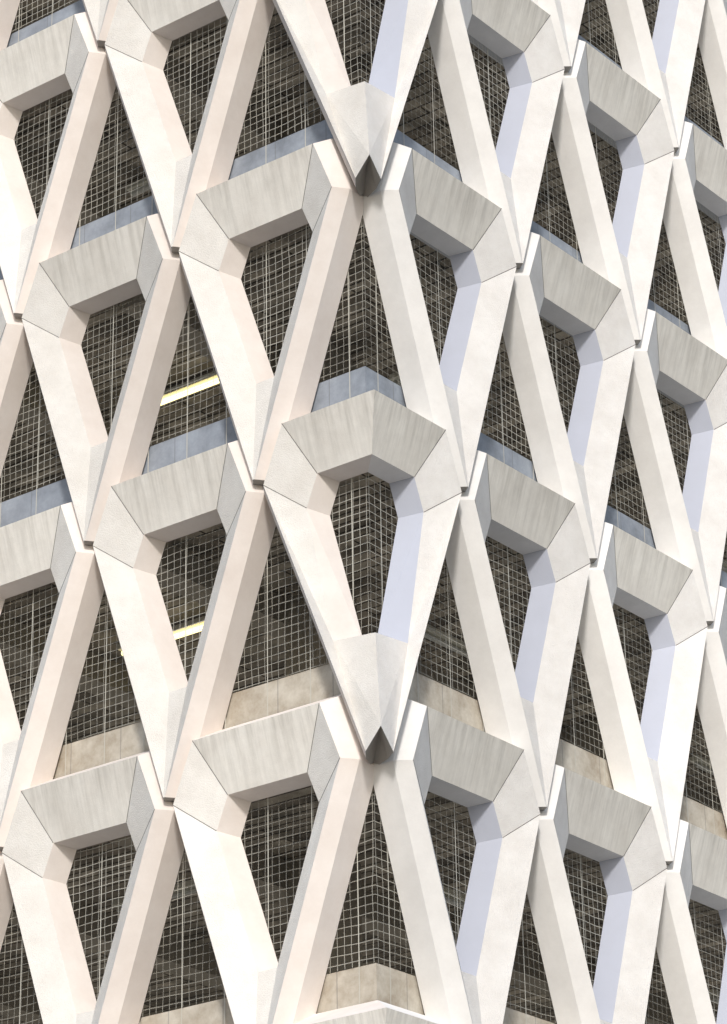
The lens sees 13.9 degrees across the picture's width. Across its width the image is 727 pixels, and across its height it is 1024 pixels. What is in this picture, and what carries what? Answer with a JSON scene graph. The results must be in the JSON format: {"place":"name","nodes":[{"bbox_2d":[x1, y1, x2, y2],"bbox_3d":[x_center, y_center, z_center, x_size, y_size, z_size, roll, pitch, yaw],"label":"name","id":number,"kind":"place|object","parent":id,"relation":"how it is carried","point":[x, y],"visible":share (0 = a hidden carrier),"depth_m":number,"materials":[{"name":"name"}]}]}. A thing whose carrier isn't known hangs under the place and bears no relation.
{"place":"outdoors","nodes":[
{"label":"outdoors","id":0,"kind":"place"},
{"bbox_3d":[-2.033,16.675,37.972,26.353,4.496,26.353,-19,-30,34],"label":"ground storey","id":1,"kind":"object","parent":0,"visible":0},
{"bbox_2d":[0,0,722,1023],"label":"wire mesh","id":2,"kind":"object","parent":1,"relation":"on","point":[190,576],"visible":0.09,"depth_m":29.71,"materials":[{"name":"beige metal"}]},
{"bbox_2d":[0,0,373,1023],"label":"facade units","id":3,"kind":"object","parent":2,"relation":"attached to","point":[196,780],"visible":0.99,"depth_m":26.48,"materials":[{"name":"concrete"}]},
{"bbox_2d":[263,0,461,1023],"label":"facade units","id":4,"kind":"object","parent":2,"relation":"attached to","point":[319,455],"visible":1,"depth_m":25.44,"materials":[{"name":"concrete"}]},
{"bbox_2d":[0,0,726,1023],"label":"netting","id":5,"kind":"object","parent":2,"relation":"on","point":[280,826],"visible":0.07,"depth_m":30.13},
{"bbox_2d":[0,0,726,1023],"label":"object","id":6,"kind":"object","parent":2,"relation":"on","point":[356,986],"visible":0.21,"depth_m":26.50,"materials":[{"name":"beige concrete"}]},
{"bbox_2d":[112,145,726,1003],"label":"fluorescent lights","id":7,"kind":"object","parent":2,"relation":"on","point":[210,379],"visible":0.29,"depth_m":30.03,"materials":[{"name":"beige plastic"}]},
{"bbox_2d":[363,0,726,1023],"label":"facade units","id":8,"kind":"object","parent":2,"relation":"attached to","point":[535,810],"visible":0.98,"depth_m":27.46,"materials":[{"name":"concrete"}]},
{"bbox_2d":[410,33,720,407],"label":"steel edge angles","id":9,"kind":"object","parent":2,"relation":"on","point":[612,142],"depth_m":30.85,"materials":[{"name":"grey metal"}]}
]}

